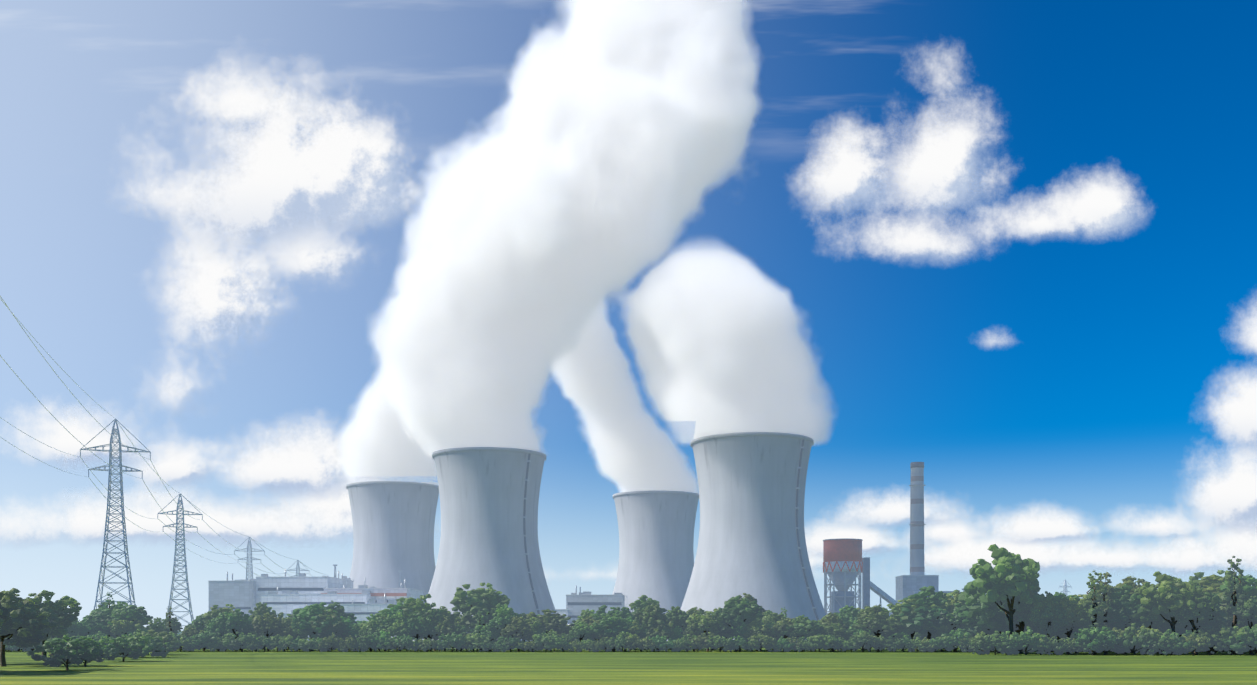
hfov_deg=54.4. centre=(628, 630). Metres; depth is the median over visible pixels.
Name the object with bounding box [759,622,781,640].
round tree
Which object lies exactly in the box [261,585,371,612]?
plant hall
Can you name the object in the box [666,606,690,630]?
round tree
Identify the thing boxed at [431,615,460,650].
round tree
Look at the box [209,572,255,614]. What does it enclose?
plant hall
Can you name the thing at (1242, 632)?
bush
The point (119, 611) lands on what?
round tree
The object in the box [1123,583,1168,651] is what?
round tree
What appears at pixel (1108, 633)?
bush
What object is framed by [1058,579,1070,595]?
pylon
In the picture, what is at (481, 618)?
poplar tree
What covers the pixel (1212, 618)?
poplar tree
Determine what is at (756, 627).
round tree
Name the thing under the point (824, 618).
round tree
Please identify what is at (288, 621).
round tree
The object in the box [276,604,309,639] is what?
plant annex
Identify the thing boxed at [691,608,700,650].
poplar tree
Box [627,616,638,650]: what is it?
round tree
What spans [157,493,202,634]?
pylon
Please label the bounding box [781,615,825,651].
round tree
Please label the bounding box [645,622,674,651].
round tree
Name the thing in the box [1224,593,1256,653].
round tree
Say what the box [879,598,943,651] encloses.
round tree
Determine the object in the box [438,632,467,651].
bush
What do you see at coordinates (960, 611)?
round tree
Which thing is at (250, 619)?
round tree
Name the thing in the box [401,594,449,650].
round tree
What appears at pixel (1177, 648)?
bush
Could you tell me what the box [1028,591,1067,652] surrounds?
round tree
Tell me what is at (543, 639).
bush
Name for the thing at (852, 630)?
round tree
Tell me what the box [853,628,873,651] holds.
round tree
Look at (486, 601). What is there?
round tree
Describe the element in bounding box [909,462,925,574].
chimney stack
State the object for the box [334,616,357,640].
round tree
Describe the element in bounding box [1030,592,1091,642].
round tree
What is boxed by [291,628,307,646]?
round tree
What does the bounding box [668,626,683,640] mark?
round tree
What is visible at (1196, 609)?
round tree
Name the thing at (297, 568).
pylon
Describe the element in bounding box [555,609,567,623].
plant
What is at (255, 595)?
plant tanks pipes
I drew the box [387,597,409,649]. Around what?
round tree
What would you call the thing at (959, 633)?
bush
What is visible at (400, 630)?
round tree
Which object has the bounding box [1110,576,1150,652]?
round tree
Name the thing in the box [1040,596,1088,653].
round tree
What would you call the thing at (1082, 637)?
bush
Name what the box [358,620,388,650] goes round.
round tree
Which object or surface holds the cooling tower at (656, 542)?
on the field ground
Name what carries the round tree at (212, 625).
on the field ground
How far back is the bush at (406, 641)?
541.25 m
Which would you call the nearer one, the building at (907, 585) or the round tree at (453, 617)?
the round tree at (453, 617)
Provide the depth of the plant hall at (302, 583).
1190.68 m
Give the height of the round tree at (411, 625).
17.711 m
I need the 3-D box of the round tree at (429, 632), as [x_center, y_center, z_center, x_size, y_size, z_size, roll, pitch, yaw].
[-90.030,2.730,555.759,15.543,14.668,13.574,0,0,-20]
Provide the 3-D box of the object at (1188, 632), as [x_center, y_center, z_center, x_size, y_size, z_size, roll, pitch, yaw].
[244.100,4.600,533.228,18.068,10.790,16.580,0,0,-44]
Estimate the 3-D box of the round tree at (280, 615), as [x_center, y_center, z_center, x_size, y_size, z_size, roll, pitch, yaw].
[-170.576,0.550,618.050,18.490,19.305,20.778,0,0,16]
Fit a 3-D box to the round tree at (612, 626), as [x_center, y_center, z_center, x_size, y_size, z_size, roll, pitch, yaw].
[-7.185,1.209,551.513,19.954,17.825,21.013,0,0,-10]
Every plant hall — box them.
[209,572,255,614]
[256,569,352,607]
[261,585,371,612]
[321,577,423,603]
[566,585,624,623]
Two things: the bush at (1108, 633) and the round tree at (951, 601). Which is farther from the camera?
the round tree at (951, 601)
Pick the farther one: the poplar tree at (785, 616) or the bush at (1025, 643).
the poplar tree at (785, 616)
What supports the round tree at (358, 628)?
on the field ground
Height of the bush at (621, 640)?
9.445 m
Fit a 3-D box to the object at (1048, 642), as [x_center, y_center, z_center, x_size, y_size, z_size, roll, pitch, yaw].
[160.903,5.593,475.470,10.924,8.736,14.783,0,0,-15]
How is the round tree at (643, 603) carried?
on the field ground
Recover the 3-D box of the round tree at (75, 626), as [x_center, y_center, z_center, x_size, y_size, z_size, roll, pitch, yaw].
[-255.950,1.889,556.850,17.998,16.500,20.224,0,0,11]
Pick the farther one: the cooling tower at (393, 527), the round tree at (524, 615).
the cooling tower at (393, 527)
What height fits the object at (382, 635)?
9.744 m
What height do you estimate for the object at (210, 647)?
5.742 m
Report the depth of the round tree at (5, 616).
281.98 m
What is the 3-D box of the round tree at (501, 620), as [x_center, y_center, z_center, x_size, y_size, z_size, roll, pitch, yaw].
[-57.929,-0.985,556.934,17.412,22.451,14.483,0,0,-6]
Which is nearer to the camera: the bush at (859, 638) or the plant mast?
the bush at (859, 638)
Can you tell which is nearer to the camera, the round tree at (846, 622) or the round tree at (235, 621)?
the round tree at (235, 621)
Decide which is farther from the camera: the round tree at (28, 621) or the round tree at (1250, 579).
the round tree at (1250, 579)
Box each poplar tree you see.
[101,592,114,636]
[166,606,176,632]
[475,610,484,649]
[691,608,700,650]
[781,607,786,618]
[1079,570,1107,654]
[1096,572,1115,653]
[1205,593,1220,654]
[1220,556,1247,653]
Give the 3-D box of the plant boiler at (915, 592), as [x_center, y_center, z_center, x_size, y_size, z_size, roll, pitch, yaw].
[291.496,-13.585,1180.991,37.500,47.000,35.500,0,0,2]
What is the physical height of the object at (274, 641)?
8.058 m
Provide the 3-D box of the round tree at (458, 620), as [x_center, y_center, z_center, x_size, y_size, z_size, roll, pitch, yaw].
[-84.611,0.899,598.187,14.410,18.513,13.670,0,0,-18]
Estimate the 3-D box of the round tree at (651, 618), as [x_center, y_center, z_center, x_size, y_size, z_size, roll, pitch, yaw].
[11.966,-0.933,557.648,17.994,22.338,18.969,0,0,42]
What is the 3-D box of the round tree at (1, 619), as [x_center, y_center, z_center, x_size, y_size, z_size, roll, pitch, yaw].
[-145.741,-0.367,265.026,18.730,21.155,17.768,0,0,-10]
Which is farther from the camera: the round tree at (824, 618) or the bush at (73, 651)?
the round tree at (824, 618)
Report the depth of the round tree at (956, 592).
567.00 m
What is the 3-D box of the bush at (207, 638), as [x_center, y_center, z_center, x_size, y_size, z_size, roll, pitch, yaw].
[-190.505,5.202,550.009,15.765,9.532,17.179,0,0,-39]
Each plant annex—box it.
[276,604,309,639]
[334,593,396,637]
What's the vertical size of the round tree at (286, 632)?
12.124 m
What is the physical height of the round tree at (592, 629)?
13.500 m
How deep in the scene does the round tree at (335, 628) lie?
553.41 m
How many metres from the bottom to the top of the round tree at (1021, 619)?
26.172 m
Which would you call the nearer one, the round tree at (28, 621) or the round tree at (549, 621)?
the round tree at (28, 621)
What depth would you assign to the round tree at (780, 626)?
547.81 m
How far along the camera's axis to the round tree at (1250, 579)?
491.07 m
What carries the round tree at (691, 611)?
on the field ground
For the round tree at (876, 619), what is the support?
on the field ground
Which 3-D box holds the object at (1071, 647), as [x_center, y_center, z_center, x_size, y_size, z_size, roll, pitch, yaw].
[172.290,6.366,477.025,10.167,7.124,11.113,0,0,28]
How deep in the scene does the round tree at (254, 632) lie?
558.74 m
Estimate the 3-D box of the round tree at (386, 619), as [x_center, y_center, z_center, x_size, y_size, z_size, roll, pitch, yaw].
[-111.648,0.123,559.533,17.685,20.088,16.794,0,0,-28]
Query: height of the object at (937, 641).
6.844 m
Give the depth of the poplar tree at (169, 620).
578.81 m
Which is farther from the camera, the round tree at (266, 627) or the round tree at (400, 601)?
the round tree at (400, 601)
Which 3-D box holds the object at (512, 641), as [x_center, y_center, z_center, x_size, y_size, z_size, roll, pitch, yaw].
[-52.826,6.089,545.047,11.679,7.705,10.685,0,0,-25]
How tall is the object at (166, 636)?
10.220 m
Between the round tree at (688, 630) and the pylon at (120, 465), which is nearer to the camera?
the round tree at (688, 630)
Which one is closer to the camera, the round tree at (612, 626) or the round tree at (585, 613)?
the round tree at (612, 626)
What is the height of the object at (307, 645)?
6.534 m
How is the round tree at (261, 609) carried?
on the field ground
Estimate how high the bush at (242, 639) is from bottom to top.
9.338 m
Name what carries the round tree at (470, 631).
on the field ground
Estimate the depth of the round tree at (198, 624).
583.11 m
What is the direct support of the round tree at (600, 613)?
on the field ground
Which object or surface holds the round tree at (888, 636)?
on the field ground
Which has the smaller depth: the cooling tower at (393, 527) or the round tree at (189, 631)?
the round tree at (189, 631)
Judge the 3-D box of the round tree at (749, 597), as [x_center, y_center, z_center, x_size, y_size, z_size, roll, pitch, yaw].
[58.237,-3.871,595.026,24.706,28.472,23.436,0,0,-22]
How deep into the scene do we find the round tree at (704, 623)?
548.04 m
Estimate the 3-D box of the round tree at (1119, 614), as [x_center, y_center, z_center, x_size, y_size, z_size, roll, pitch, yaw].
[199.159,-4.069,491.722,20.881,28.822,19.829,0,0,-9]
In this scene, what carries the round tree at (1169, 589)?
on the field ground
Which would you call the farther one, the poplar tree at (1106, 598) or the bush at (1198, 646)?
the poplar tree at (1106, 598)
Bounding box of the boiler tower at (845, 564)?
[823,538,897,614]
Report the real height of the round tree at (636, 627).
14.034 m
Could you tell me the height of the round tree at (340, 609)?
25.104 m
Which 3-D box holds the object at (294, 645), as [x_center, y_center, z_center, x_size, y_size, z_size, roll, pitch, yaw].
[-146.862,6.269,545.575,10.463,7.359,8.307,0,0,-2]
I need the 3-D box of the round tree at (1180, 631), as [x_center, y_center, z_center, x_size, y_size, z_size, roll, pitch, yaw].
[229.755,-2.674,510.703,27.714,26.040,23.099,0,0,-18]
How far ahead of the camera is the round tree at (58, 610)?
395.52 m
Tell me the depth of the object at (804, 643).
537.41 m
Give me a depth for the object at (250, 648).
542.48 m
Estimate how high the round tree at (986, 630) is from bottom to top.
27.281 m
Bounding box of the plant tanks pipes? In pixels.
[252,581,626,626]
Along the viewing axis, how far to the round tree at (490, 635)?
554.98 m
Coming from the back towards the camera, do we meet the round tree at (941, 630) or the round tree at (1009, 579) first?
the round tree at (941, 630)
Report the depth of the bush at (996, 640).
472.22 m
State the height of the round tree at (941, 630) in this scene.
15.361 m
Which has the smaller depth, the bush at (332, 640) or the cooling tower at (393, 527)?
the bush at (332, 640)
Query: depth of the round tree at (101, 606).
612.19 m
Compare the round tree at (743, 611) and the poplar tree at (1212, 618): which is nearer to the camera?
the poplar tree at (1212, 618)
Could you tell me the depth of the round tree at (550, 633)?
550.32 m
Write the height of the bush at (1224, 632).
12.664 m
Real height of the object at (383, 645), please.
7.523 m
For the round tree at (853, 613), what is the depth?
591.92 m
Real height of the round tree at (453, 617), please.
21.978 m
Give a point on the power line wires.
(119, 470)
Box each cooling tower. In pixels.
[346,481,438,602]
[413,447,556,641]
[612,490,698,612]
[667,432,825,642]
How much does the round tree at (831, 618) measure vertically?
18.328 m
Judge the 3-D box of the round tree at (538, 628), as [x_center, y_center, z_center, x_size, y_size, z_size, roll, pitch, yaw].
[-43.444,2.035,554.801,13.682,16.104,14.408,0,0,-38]
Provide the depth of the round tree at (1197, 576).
561.45 m
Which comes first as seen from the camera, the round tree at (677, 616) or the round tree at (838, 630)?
the round tree at (838, 630)
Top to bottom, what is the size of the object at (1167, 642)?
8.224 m
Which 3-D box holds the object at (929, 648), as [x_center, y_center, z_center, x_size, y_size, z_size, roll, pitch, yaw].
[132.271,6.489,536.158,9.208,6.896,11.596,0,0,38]
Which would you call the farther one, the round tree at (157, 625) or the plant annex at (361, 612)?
the plant annex at (361, 612)
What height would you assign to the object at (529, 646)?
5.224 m
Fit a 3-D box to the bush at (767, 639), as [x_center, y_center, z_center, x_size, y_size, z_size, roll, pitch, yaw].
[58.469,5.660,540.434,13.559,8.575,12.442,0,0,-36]
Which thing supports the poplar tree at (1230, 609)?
on the field ground
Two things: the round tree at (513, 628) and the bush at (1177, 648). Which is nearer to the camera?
the bush at (1177, 648)
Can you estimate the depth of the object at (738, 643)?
537.49 m
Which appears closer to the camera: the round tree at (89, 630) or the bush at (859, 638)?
the bush at (859, 638)
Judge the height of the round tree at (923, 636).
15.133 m
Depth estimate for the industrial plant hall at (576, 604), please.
1242.62 m
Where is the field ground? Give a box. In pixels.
[0,632,1256,684]
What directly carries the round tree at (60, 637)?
on the field ground
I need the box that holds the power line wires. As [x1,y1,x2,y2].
[0,296,326,576]
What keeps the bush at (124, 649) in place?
on the field ground
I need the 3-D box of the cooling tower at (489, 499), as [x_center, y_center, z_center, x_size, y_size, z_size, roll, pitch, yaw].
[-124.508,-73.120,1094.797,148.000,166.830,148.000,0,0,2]
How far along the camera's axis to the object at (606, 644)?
543.26 m
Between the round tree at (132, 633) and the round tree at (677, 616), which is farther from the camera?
the round tree at (677, 616)
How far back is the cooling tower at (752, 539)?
974.76 m
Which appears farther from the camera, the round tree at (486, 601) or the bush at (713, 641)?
the round tree at (486, 601)
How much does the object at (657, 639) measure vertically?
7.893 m
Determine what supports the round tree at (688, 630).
on the field ground
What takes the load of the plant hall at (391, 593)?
on the field ground
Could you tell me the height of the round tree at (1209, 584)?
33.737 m
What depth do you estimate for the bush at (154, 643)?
436.31 m
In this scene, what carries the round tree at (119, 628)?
on the field ground
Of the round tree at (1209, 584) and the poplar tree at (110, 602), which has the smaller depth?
the round tree at (1209, 584)
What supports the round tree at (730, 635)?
on the field ground
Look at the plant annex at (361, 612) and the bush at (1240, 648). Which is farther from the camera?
the plant annex at (361, 612)
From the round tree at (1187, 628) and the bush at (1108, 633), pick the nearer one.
the bush at (1108, 633)
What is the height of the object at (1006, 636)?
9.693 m
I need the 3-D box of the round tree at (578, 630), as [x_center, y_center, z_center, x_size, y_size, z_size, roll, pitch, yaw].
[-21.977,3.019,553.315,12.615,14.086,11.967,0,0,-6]
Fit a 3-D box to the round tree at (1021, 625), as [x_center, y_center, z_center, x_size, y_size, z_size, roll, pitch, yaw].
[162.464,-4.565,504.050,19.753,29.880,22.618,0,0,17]
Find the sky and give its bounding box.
[0,0,1256,630]
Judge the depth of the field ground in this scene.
308.78 m
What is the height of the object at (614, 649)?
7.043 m
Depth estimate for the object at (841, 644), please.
539.98 m
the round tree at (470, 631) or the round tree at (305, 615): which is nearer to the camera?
the round tree at (305, 615)
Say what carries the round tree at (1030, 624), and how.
on the field ground
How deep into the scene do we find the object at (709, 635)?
542.23 m
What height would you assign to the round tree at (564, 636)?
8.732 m
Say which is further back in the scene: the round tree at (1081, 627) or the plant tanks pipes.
the plant tanks pipes
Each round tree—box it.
[0,588,57,666]
[0,592,10,622]
[0,608,3,632]
[11,590,81,654]
[40,621,66,655]
[67,619,87,636]
[76,617,101,635]
[85,602,152,636]
[90,601,139,636]
[107,618,143,636]
[127,627,152,635]
[146,617,169,632]
[163,617,182,633]
[179,625,200,636]
[187,614,205,632]
[203,604,243,649]
[203,617,233,650]
[215,609,254,650]
[232,618,251,650]
[248,602,280,649]
[250,631,265,650]
[251,613,287,650]
[275,626,296,650]
[277,617,292,649]
[278,612,306,637]
[291,602,341,650]
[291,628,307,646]
[305,607,332,639]
[309,610,349,650]
[324,601,357,623]
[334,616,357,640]
[347,624,363,649]
[350,619,366,626]
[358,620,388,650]
[362,609,404,650]
[381,604,410,631]
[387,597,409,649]
[387,620,414,650]
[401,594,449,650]
[405,613,431,640]
[415,621,443,650]
[431,606,457,650]
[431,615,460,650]
[450,583,510,649]
[451,625,470,650]
[454,614,469,649]
[468,613,487,633]
[473,625,500,650]
[482,603,519,637]
[500,616,534,651]
[519,613,528,648]
[521,617,545,640]
[524,609,575,634]
[542,630,558,651]
[559,633,571,649]
[566,621,592,651]
[572,609,594,627]
[581,616,595,650]
[587,625,603,640]
[588,619,605,641]
[592,605,640,648]
[592,613,631,651]
[605,621,642,650]
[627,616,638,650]
[629,595,666,623]
[631,623,652,650]
[634,603,674,650]
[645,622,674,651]
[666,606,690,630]
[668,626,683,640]
[681,621,703,650]
[685,611,727,651]
[686,607,706,618]
[712,595,763,650]
[714,627,735,650]
[724,593,766,649]
[743,618,771,651]
[757,610,783,650]
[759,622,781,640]
[771,617,798,640]
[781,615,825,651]
[817,615,828,649]
[820,612,848,651]
[822,623,854,651]
[833,613,850,650]
[834,605,862,620]
[848,618,864,650]
[851,604,905,651]
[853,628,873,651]
[876,631,907,651]
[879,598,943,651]
[898,586,952,651]
[913,632,933,640]
[927,625,954,651]
[932,590,965,650]
[938,592,971,651]
[946,602,1008,651]
[958,544,1040,636]
[975,620,1003,652]
[998,588,1044,653]
[1005,606,1029,650]
[1024,621,1046,652]
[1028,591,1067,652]
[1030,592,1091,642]
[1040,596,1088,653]
[1071,622,1101,652]
[1079,593,1102,651]
[1090,584,1147,653]
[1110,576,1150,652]
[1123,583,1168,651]
[1136,571,1195,654]
[1156,621,1185,652]
[1163,619,1191,636]
[1168,588,1226,654]
[1182,574,1256,652]
[1184,580,1203,632]
[1189,570,1250,650]
[1213,574,1256,653]
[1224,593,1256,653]
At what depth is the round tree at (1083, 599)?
507.82 m
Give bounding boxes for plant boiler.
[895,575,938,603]
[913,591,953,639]
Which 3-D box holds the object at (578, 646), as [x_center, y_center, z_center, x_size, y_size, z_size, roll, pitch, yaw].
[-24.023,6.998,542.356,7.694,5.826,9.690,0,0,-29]
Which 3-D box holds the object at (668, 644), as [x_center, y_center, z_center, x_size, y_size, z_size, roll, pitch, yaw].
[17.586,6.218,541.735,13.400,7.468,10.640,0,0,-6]
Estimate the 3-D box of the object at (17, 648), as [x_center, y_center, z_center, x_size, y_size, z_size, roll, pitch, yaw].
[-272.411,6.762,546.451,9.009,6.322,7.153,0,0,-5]
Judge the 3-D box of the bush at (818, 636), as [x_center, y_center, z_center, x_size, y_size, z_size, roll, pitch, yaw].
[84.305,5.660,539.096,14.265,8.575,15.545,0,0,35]
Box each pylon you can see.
[80,419,150,609]
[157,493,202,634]
[234,537,264,579]
[287,560,308,576]
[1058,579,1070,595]
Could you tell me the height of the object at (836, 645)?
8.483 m
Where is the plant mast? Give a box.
[398,571,402,587]
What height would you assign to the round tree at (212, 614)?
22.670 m
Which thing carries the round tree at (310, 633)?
on the field ground
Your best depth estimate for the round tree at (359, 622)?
608.88 m
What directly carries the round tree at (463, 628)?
on the field ground
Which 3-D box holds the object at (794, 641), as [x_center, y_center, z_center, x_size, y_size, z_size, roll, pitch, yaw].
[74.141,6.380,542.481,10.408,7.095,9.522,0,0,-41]
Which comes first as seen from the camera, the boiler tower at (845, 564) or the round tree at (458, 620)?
the round tree at (458, 620)
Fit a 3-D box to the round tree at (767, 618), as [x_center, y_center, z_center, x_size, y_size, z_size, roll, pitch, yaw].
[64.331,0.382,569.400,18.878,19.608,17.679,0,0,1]
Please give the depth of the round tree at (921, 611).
543.96 m
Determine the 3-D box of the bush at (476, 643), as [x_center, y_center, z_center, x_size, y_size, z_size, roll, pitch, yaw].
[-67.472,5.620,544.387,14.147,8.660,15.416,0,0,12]
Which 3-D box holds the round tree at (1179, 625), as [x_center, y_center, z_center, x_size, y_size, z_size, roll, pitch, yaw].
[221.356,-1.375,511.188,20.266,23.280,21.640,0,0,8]
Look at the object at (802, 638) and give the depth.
538.39 m
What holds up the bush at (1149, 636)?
on the field ground
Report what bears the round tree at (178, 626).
on the field ground
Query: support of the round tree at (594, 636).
on the field ground
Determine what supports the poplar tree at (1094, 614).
on the field ground
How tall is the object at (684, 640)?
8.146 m
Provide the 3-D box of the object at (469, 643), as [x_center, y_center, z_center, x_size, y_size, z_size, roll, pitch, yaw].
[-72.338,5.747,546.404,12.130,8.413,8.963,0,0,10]
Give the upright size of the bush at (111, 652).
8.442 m
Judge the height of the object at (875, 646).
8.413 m
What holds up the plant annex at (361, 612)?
on the field ground
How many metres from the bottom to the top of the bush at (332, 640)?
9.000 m
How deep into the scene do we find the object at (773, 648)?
540.00 m
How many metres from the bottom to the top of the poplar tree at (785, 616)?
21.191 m
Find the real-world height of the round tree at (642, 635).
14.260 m
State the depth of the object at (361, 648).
543.45 m

